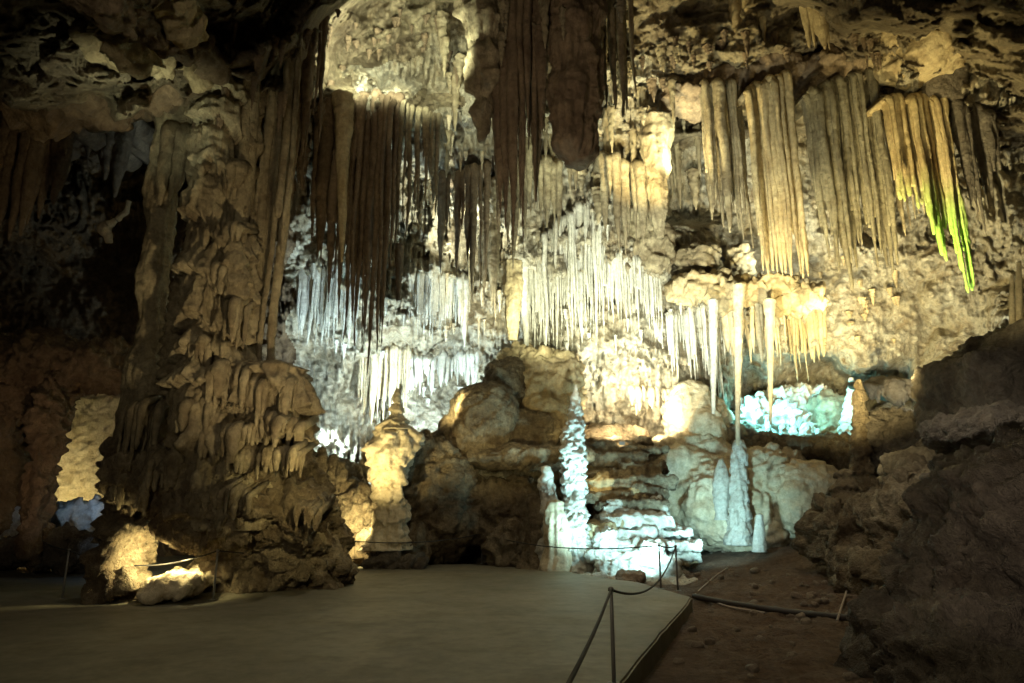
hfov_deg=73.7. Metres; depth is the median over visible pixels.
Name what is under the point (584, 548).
barrier rope
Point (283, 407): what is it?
column
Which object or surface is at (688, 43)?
stalactite
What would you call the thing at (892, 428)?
rock ledge
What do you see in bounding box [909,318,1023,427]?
rock outcrop
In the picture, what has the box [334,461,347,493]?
stalagmite
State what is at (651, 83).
stalactite
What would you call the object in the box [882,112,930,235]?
stalactite curtain
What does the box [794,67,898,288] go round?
stalactite curtain
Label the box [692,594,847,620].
cable
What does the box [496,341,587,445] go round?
rock outcrop
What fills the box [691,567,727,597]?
cable
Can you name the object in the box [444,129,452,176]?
stalactite
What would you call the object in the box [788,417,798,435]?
stalagmite
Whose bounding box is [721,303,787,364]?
stalactite curtain
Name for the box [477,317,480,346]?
stalactite
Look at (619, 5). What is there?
stalactite
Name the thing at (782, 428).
stalagmite
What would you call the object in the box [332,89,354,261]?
stalactite
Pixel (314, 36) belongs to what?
stalactite
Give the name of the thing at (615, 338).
stalactite
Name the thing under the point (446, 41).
stalactite
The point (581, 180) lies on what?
stalactite
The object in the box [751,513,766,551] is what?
stalagmite
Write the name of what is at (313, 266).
stalactite
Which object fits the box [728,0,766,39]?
stalactite
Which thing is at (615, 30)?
stalactite curtain
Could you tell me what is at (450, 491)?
rock mound
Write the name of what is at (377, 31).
stalactite
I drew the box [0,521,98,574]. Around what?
boulder
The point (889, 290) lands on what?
stalactite
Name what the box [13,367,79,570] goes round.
rock pillar
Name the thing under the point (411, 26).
stalactite
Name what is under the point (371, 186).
stalactite curtain
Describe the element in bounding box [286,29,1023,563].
cave wall
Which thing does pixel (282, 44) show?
stalactite
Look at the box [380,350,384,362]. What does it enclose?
stalactite
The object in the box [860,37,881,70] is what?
stalactite
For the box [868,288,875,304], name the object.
stalactite
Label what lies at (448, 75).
stalactite
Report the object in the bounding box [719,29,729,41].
stalactite
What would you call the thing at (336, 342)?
stalactite
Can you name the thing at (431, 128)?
stalactite curtain
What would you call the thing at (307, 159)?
stalactite
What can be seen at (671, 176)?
stalactite
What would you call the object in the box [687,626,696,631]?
stone
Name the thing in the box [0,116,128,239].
stalactite curtain
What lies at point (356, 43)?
stalactite
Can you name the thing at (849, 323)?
stalactite
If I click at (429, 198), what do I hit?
stalactite
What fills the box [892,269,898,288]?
stalactite
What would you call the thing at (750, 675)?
stone
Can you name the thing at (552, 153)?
stalactite
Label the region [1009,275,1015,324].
stalagmite
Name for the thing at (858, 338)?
stalactite
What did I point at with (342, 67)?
stalactite
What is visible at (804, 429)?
stalagmite
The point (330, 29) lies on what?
stalactite
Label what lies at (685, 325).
stalactite curtain
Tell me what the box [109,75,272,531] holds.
column
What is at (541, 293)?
stalactite curtain
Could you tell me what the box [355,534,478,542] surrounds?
barrier rope
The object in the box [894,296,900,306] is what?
stalactite
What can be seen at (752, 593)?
stone
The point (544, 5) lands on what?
stalactite
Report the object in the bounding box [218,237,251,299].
boss
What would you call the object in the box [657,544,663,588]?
rope post
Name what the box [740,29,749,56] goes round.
stalactite
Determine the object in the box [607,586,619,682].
rope post
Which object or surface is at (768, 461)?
boulder
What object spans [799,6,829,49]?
stalactite
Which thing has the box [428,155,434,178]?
stalactite
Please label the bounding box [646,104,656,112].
stalactite
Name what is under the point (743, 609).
cable
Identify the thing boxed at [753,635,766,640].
stone
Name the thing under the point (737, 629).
stone
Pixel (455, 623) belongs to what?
concrete path
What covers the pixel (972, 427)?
rock outcrop
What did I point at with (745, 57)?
stalactite
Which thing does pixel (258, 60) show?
stalactite
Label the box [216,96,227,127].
stalactite
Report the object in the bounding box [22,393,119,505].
calcite bank
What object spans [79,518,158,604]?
boulder
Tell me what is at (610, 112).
stalactite
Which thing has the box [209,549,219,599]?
rope post
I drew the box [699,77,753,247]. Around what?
stalactite curtain
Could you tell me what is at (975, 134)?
stalactite curtain
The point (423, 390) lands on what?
stalactite
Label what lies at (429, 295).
stalactite curtain
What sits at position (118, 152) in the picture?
stalactite curtain
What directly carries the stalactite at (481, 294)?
hanging from the cave wall at (940, 313)
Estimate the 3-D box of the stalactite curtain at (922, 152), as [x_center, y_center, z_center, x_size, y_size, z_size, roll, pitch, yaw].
[12.444,-4.664,21.649,2.298,7.488,3.516,0,-14,0]
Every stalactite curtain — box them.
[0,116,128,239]
[79,120,154,197]
[291,16,329,203]
[296,256,359,351]
[310,98,337,301]
[334,88,405,376]
[358,344,411,427]
[393,99,447,273]
[408,270,470,346]
[409,349,478,395]
[437,159,502,297]
[467,186,500,322]
[491,0,548,256]
[504,153,562,267]
[521,194,602,349]
[591,150,647,255]
[600,245,662,341]
[601,0,636,117]
[652,303,707,382]
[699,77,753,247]
[700,301,733,399]
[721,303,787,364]
[737,69,808,278]
[783,309,826,381]
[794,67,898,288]
[866,90,974,292]
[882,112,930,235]
[949,99,1001,234]
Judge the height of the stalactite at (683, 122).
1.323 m
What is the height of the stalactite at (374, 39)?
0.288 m
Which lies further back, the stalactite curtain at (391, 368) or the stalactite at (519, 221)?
the stalactite curtain at (391, 368)
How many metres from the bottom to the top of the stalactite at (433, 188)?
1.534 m
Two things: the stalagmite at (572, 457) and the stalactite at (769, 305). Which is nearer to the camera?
the stalagmite at (572, 457)
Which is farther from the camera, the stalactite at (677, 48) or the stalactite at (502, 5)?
the stalactite at (677, 48)
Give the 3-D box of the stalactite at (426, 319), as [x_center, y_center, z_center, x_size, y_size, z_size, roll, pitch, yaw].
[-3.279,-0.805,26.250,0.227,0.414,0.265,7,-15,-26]
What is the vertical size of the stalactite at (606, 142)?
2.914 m
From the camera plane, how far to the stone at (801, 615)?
12.41 m
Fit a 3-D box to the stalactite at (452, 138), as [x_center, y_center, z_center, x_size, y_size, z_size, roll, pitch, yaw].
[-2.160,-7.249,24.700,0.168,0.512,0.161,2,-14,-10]
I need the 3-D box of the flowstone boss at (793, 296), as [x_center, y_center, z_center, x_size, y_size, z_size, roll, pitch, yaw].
[8.456,-1.762,24.608,5.678,1.928,2.668,0,-14,0]
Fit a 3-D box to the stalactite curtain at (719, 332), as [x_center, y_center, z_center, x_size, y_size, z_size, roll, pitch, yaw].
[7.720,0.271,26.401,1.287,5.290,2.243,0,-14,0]
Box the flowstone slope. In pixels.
[652,395,791,551]
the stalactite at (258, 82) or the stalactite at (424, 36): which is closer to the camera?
the stalactite at (258, 82)
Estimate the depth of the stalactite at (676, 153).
28.32 m
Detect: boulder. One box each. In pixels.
[0,453,24,536]
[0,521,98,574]
[51,494,103,531]
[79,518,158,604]
[361,551,428,569]
[615,569,645,582]
[746,442,807,526]
[772,458,837,539]
[806,387,844,433]
[876,446,942,488]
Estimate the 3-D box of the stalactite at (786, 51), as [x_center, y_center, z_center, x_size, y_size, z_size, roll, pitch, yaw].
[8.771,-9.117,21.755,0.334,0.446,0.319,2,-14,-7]
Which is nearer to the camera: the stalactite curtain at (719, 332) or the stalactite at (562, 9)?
the stalactite at (562, 9)
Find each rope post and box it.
[58,548,70,598]
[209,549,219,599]
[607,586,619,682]
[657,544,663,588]
[674,545,680,590]
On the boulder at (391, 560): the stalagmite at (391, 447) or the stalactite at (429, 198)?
the stalagmite at (391, 447)
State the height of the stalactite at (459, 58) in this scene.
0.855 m
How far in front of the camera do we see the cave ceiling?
19.25 m
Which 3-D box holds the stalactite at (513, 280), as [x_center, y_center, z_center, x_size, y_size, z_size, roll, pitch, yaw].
[0.013,-1.483,23.492,0.797,2.945,0.651,0,-14,0]
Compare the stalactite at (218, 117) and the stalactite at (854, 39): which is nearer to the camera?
the stalactite at (218, 117)
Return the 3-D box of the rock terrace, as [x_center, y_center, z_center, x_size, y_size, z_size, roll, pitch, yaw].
[3.390,4.907,21.773,4.064,5.368,7.616,0,-14,0]
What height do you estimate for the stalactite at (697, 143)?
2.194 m
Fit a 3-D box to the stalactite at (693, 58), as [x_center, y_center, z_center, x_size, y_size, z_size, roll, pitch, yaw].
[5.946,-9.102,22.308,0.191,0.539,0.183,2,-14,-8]
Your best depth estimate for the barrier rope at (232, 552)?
13.54 m
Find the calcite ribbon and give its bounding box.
[96,200,131,242]
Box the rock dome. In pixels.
[437,356,595,472]
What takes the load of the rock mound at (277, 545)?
on the concrete path
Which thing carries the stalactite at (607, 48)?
hanging from the cave ceiling
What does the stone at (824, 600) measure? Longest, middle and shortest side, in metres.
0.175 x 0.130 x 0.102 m
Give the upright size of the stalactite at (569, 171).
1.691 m
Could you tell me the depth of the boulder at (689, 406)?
23.93 m
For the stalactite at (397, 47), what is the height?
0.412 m
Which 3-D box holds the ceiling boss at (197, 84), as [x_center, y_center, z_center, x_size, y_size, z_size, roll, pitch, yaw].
[-6.340,-5.297,13.709,0.605,0.470,0.856,0,-14,0]
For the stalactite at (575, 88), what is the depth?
18.47 m
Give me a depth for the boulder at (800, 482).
20.79 m
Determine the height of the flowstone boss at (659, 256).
3.122 m
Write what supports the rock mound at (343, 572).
on the concrete path
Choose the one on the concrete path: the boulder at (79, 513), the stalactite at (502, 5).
the boulder at (79, 513)
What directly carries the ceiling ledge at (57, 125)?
attached to the cave ceiling
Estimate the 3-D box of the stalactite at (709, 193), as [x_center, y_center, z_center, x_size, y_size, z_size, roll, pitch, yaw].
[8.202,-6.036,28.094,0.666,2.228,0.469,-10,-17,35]
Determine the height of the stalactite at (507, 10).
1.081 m
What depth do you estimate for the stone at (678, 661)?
8.95 m
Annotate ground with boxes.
[454,544,873,682]
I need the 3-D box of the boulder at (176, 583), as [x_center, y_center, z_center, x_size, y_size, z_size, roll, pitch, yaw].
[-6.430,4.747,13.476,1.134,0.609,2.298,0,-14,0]
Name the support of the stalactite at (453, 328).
hanging from the cave wall at (940, 313)
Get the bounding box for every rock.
[333,457,377,531]
[848,375,914,406]
[865,29,966,90]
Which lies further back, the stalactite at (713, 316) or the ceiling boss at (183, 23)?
the stalactite at (713, 316)
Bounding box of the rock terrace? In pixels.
[583,422,702,584]
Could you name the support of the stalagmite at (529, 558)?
on the concrete path
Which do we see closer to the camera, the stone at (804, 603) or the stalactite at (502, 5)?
the stone at (804, 603)
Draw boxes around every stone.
[673,658,684,663]
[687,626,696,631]
[691,641,704,647]
[704,638,715,644]
[732,627,740,631]
[745,664,758,671]
[746,673,753,678]
[749,591,757,595]
[749,610,757,615]
[750,567,759,572]
[751,583,758,588]
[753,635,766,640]
[786,651,796,656]
[790,592,801,597]
[795,612,805,618]
[800,601,807,606]
[800,618,810,623]
[806,592,814,598]
[810,601,818,606]
[821,597,828,602]
[842,672,858,680]
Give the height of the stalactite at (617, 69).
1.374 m
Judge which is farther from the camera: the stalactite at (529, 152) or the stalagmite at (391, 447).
the stalactite at (529, 152)
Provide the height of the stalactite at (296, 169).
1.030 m
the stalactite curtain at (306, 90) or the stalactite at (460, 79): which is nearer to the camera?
the stalactite curtain at (306, 90)
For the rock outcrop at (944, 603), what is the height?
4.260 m
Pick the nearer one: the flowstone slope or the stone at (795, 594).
the stone at (795, 594)
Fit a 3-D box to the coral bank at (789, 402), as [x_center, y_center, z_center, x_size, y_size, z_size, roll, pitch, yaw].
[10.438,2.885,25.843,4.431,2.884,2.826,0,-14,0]
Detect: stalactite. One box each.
[155,120,192,205]
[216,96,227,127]
[220,86,230,129]
[250,76,257,107]
[253,54,263,79]
[255,74,261,92]
[270,33,279,61]
[277,91,288,133]
[278,39,286,68]
[295,162,299,182]
[297,145,312,186]
[301,109,311,176]
[302,28,313,47]
[302,152,310,189]
[311,27,321,49]
[311,263,315,278]
[317,102,325,142]
[326,23,332,48]
[326,79,334,86]
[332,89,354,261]
[334,339,338,353]
[335,9,341,17]
[339,64,347,70]
[342,343,347,358]
[344,34,351,51]
[352,40,360,48]
[366,49,372,59]
[371,37,376,46]
[373,28,382,42]
[376,48,382,60]
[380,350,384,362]
[384,300,387,315]
[386,34,391,42]
[391,16,400,27]
[394,243,403,299]
[395,43,400,54]
[398,8,402,19]
[409,24,413,33]
[421,32,428,50]
[421,387,426,396]
[422,14,430,24]
[422,179,436,217]
[425,315,429,325]
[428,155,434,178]
[429,139,434,178]
[431,173,434,203]
[436,9,450,55]
[440,36,450,77]
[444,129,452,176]
[444,325,449,341]
[445,72,452,92]
[445,272,448,295]
[446,114,452,130]
[448,50,452,60]
[451,60,463,92]
[451,73,462,131]
[451,134,454,146]
[451,180,464,221]
[452,0,500,143]
[452,323,456,334]
[453,52,466,77]
[454,67,458,84]
[458,157,463,171]
[463,151,467,160]
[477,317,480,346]
[479,151,483,168]
[479,285,482,306]
[483,319,485,334]
[491,176,496,217]
[497,31,506,65]
[497,290,501,311]
[498,0,507,26]
[501,258,523,340]
[504,0,509,34]
[518,208,519,232]
[525,132,533,202]
[538,0,549,48]
[543,117,548,159]
[545,0,607,170]
[548,134,555,159]
[558,5,565,39]
[562,309,567,319]
[567,168,571,188]
[572,169,577,189]
[577,169,587,190]
[590,186,601,222]
[591,171,599,185]
[601,108,610,152]
[606,32,607,62]
[606,105,615,152]
[613,0,627,22]
[614,335,616,351]
[616,60,630,99]
[626,384,671,415]
[627,128,637,161]
[628,63,636,84]
[636,86,647,125]
[637,106,647,124]
[638,330,643,341]
[639,55,645,70]
[639,111,675,238]
[646,77,656,101]
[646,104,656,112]
[655,42,667,71]
[658,100,664,111]
[659,77,665,91]
[668,78,676,125]
[669,53,676,68]
[669,160,673,196]
[671,149,681,208]
[672,36,678,45]
[673,44,681,63]
[673,141,679,178]
[678,302,681,314]
[681,119,685,130]
[684,167,701,209]
[686,40,690,53]
[691,54,695,69]
[692,123,701,176]
[701,169,716,219]
[702,43,714,54]
[705,60,713,70]
[707,298,717,413]
[715,39,726,49]
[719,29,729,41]
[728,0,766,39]
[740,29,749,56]
[742,51,748,67]
[763,297,775,423]
[771,31,778,44]
[781,46,791,61]
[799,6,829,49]
[818,338,826,356]
[840,255,844,265]
[845,311,852,317]
[846,321,854,326]
[847,33,859,49]
[854,336,861,342]
[857,297,866,307]
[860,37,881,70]
[861,313,868,320]
[865,38,874,64]
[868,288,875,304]
[869,51,879,65]
[886,287,892,296]
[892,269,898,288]
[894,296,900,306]
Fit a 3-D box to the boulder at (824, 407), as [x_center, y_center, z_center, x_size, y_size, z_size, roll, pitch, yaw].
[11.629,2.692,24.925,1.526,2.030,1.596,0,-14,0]
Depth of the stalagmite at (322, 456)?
22.05 m
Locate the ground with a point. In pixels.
(814, 660)
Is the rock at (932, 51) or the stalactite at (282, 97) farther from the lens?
the rock at (932, 51)
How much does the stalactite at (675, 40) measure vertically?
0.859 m
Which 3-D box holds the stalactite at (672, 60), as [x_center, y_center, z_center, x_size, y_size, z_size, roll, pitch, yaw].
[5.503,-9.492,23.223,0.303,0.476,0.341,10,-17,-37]
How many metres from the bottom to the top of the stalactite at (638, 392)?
1.450 m
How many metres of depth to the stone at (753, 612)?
12.74 m
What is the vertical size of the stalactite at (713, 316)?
3.927 m
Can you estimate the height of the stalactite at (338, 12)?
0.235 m
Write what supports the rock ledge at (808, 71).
attached to the cave ceiling
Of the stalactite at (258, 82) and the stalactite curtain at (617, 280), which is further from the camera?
the stalactite curtain at (617, 280)
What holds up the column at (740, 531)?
on the flowstone slope
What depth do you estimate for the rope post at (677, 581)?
14.45 m
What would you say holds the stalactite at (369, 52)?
hanging from the cave ceiling
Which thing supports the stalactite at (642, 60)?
hanging from the cave ceiling
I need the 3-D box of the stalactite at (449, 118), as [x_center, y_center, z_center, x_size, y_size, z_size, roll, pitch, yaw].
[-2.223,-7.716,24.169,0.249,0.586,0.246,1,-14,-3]
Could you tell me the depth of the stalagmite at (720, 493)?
21.32 m
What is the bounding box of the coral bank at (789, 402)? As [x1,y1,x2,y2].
[732,382,830,434]
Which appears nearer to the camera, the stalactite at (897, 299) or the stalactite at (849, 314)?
the stalactite at (897, 299)
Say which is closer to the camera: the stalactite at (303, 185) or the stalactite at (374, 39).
the stalactite at (303, 185)
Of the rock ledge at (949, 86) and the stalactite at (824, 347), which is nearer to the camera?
the rock ledge at (949, 86)
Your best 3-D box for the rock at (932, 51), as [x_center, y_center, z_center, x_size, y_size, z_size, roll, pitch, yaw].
[13.092,-10.986,21.791,4.048,6.159,3.794,0,-14,0]
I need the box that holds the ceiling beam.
[63,0,231,85]
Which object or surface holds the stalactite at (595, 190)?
hanging from the cave wall at (940, 313)
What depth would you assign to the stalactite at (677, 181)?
28.62 m
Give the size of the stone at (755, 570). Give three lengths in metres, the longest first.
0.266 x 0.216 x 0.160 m
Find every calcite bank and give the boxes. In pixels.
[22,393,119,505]
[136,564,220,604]
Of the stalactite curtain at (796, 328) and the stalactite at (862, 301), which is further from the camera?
the stalactite curtain at (796, 328)
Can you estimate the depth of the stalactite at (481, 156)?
24.10 m
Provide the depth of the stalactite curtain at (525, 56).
19.27 m
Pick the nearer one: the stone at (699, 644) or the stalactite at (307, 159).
the stone at (699, 644)
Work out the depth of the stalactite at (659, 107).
25.01 m
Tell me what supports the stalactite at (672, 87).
hanging from the cave ceiling
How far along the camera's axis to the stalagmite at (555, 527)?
18.89 m
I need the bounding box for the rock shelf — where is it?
[743,431,876,475]
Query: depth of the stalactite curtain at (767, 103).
21.91 m
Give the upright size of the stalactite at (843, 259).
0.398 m
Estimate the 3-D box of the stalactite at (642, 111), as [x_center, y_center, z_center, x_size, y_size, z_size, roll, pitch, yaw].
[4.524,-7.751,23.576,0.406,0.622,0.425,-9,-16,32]
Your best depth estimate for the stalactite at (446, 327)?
26.89 m
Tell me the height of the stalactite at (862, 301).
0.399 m
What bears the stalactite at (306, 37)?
hanging from the cave ceiling
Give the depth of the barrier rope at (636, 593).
9.93 m
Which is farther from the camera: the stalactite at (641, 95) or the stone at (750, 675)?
the stalactite at (641, 95)
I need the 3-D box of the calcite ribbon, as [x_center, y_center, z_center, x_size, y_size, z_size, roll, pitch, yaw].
[-13.143,-3.959,22.577,0.961,1.484,0.409,0,-14,0]
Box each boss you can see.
[68,19,176,79]
[151,0,208,49]
[178,63,213,93]
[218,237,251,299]
[629,205,756,279]
[663,267,828,319]
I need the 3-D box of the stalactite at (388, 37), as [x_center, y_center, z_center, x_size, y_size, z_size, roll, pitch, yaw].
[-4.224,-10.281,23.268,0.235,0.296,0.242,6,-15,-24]
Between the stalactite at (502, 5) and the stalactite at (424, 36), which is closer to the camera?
the stalactite at (502, 5)
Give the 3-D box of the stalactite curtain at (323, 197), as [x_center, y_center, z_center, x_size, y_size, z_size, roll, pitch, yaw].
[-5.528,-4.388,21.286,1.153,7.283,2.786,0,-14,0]
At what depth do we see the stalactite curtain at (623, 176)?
23.60 m
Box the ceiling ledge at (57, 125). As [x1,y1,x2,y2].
[0,85,190,142]
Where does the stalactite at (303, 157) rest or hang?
hanging from the cave ceiling
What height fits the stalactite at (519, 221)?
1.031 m
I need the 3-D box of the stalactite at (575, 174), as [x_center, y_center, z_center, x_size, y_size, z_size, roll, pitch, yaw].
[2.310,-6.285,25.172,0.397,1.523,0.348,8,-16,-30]
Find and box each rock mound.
[90,434,350,593]
[255,423,358,591]
[347,429,561,566]
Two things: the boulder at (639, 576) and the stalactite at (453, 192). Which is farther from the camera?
the stalactite at (453, 192)
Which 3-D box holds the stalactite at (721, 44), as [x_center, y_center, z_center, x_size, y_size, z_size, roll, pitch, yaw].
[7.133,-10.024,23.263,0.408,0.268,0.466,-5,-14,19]
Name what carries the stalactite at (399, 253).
hanging from the cave ceiling
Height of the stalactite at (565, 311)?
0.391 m
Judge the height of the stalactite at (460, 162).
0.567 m
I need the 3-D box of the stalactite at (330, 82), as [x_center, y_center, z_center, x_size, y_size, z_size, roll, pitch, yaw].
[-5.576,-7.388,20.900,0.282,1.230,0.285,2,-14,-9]
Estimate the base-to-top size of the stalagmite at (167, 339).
2.444 m
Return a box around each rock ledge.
[0,325,133,420]
[660,43,884,123]
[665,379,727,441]
[850,406,953,475]
[917,62,971,102]
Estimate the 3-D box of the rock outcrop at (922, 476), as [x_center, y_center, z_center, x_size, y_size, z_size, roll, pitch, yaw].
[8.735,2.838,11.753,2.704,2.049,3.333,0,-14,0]
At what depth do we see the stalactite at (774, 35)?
22.40 m
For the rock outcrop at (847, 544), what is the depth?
14.58 m
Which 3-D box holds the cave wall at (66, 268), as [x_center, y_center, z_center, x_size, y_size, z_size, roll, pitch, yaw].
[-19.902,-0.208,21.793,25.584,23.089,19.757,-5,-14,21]
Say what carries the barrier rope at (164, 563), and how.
attached to the rope post at (215, 574)
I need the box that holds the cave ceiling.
[0,0,1023,152]
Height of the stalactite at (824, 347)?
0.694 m
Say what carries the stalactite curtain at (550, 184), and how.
hanging from the cave wall at (940, 313)
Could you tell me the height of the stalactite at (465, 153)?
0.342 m
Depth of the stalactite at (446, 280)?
26.84 m
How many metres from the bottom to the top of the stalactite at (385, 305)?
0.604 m
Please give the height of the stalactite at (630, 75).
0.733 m
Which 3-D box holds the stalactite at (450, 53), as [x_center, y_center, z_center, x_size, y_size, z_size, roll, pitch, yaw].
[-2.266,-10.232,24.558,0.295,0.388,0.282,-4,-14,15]
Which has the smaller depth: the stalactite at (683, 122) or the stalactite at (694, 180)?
the stalactite at (683, 122)
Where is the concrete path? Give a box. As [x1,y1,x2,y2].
[0,555,692,682]
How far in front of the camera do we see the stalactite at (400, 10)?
23.20 m
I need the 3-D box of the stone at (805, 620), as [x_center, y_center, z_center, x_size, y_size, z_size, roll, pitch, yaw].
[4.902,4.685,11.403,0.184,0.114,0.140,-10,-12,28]
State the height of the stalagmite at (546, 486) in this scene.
3.080 m
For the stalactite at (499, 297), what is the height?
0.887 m
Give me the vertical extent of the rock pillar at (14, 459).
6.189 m
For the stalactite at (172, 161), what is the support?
hanging from the ceiling ledge at (57, 125)
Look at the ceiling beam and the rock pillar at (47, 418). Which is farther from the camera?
the rock pillar at (47, 418)
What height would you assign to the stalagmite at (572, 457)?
5.427 m
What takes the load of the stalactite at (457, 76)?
hanging from the cave ceiling
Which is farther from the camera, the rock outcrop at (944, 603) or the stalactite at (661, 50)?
the stalactite at (661, 50)
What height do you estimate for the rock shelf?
1.967 m
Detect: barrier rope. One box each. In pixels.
[70,550,215,565]
[219,550,252,553]
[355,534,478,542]
[506,539,656,548]
[566,589,611,682]
[613,546,675,594]
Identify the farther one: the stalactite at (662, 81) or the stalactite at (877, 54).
the stalactite at (662, 81)
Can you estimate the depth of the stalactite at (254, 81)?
13.53 m
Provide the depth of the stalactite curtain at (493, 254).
25.59 m
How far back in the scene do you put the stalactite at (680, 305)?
25.13 m
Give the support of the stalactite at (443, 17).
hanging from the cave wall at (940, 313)
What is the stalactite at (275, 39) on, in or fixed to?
hanging from the cave ceiling
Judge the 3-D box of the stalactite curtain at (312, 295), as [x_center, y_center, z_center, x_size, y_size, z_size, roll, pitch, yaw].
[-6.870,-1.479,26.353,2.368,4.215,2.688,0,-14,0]
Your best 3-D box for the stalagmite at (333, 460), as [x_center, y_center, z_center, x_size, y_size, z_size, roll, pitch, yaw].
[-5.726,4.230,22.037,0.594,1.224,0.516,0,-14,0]
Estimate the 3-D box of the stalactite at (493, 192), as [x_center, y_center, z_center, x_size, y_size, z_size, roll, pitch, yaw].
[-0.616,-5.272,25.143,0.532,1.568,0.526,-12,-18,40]
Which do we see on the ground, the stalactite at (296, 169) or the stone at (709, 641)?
the stone at (709, 641)
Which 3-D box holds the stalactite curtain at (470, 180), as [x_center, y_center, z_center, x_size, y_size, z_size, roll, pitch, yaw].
[-1.528,-3.976,25.031,2.448,5.771,2.653,0,-14,0]
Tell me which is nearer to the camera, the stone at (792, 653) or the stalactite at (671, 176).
the stone at (792, 653)
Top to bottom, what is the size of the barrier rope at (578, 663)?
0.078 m
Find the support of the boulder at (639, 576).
on the ground
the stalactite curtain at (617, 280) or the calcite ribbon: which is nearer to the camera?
the calcite ribbon
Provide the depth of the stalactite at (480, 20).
19.53 m
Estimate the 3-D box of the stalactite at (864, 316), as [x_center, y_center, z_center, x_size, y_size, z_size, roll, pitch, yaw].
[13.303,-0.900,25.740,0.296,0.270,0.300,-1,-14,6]
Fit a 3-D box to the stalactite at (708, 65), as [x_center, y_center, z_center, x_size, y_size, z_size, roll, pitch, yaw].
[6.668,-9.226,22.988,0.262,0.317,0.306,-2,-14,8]
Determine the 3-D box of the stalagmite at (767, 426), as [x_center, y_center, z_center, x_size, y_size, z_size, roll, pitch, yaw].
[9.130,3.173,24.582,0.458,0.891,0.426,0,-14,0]
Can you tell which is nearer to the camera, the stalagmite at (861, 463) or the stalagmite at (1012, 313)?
the stalagmite at (1012, 313)
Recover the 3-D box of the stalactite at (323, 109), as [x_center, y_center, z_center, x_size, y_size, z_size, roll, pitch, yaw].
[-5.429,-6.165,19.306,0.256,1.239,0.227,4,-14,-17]
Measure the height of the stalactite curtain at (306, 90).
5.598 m
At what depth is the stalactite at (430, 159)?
23.19 m
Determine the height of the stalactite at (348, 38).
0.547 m
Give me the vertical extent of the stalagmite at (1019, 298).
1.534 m
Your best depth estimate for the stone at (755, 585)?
15.82 m
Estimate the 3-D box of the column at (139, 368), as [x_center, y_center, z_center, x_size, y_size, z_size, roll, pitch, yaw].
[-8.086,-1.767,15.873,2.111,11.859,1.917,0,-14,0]
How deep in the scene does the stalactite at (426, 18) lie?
24.56 m
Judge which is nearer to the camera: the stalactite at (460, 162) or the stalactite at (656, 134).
the stalactite at (656, 134)
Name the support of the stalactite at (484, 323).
hanging from the cave wall at (940, 313)
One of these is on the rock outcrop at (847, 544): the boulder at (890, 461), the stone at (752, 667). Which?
the boulder at (890, 461)
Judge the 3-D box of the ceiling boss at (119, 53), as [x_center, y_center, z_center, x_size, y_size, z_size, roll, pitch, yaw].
[-6.745,-5.314,12.574,1.879,1.484,2.080,-6,-15,24]
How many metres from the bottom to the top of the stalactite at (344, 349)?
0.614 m
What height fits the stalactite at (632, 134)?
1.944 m
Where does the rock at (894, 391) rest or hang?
hanging from the cave wall at (940, 313)
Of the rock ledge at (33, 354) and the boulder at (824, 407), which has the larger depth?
the boulder at (824, 407)
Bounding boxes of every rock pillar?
[0,323,31,534]
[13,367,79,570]
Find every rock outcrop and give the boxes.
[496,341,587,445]
[790,452,929,594]
[833,425,1023,682]
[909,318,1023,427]
[918,400,1023,453]
[919,472,929,479]
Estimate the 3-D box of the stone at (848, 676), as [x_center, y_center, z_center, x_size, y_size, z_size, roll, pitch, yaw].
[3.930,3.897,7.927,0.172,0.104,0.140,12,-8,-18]
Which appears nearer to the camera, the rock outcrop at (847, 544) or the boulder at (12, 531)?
the rock outcrop at (847, 544)
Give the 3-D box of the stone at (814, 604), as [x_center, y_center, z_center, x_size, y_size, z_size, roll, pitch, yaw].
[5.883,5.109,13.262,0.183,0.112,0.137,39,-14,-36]
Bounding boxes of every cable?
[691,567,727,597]
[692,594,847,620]
[716,603,765,613]
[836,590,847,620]
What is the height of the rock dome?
4.144 m
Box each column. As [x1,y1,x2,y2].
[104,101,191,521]
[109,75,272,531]
[219,47,336,531]
[723,282,753,545]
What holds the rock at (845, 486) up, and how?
on the rock outcrop at (847, 544)
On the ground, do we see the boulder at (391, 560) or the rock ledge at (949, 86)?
the boulder at (391, 560)
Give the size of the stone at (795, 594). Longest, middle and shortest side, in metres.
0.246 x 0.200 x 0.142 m
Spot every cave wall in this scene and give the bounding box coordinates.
[0,106,295,556]
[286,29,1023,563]
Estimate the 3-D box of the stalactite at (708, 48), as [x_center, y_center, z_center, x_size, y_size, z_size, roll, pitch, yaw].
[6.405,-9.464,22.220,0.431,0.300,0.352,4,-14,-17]
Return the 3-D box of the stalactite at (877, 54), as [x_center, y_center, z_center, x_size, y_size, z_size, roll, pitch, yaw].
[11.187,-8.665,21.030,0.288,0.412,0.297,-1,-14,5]
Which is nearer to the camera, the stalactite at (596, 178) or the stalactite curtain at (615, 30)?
the stalactite curtain at (615, 30)
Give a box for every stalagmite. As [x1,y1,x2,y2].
[155,276,181,379]
[315,446,328,474]
[327,454,339,487]
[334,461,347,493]
[358,388,424,550]
[515,493,542,569]
[535,465,557,559]
[538,499,572,571]
[558,385,593,573]
[712,459,729,519]
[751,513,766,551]
[764,417,771,430]
[778,424,789,434]
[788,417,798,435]
[798,423,811,436]
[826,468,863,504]
[837,377,854,435]
[848,379,880,491]
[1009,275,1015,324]
[1015,261,1023,321]
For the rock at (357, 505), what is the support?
on the ground
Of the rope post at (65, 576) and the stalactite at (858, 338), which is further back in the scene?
the stalactite at (858, 338)
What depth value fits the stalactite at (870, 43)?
20.97 m
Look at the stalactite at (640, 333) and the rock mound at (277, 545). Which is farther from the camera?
the stalactite at (640, 333)
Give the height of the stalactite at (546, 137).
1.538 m

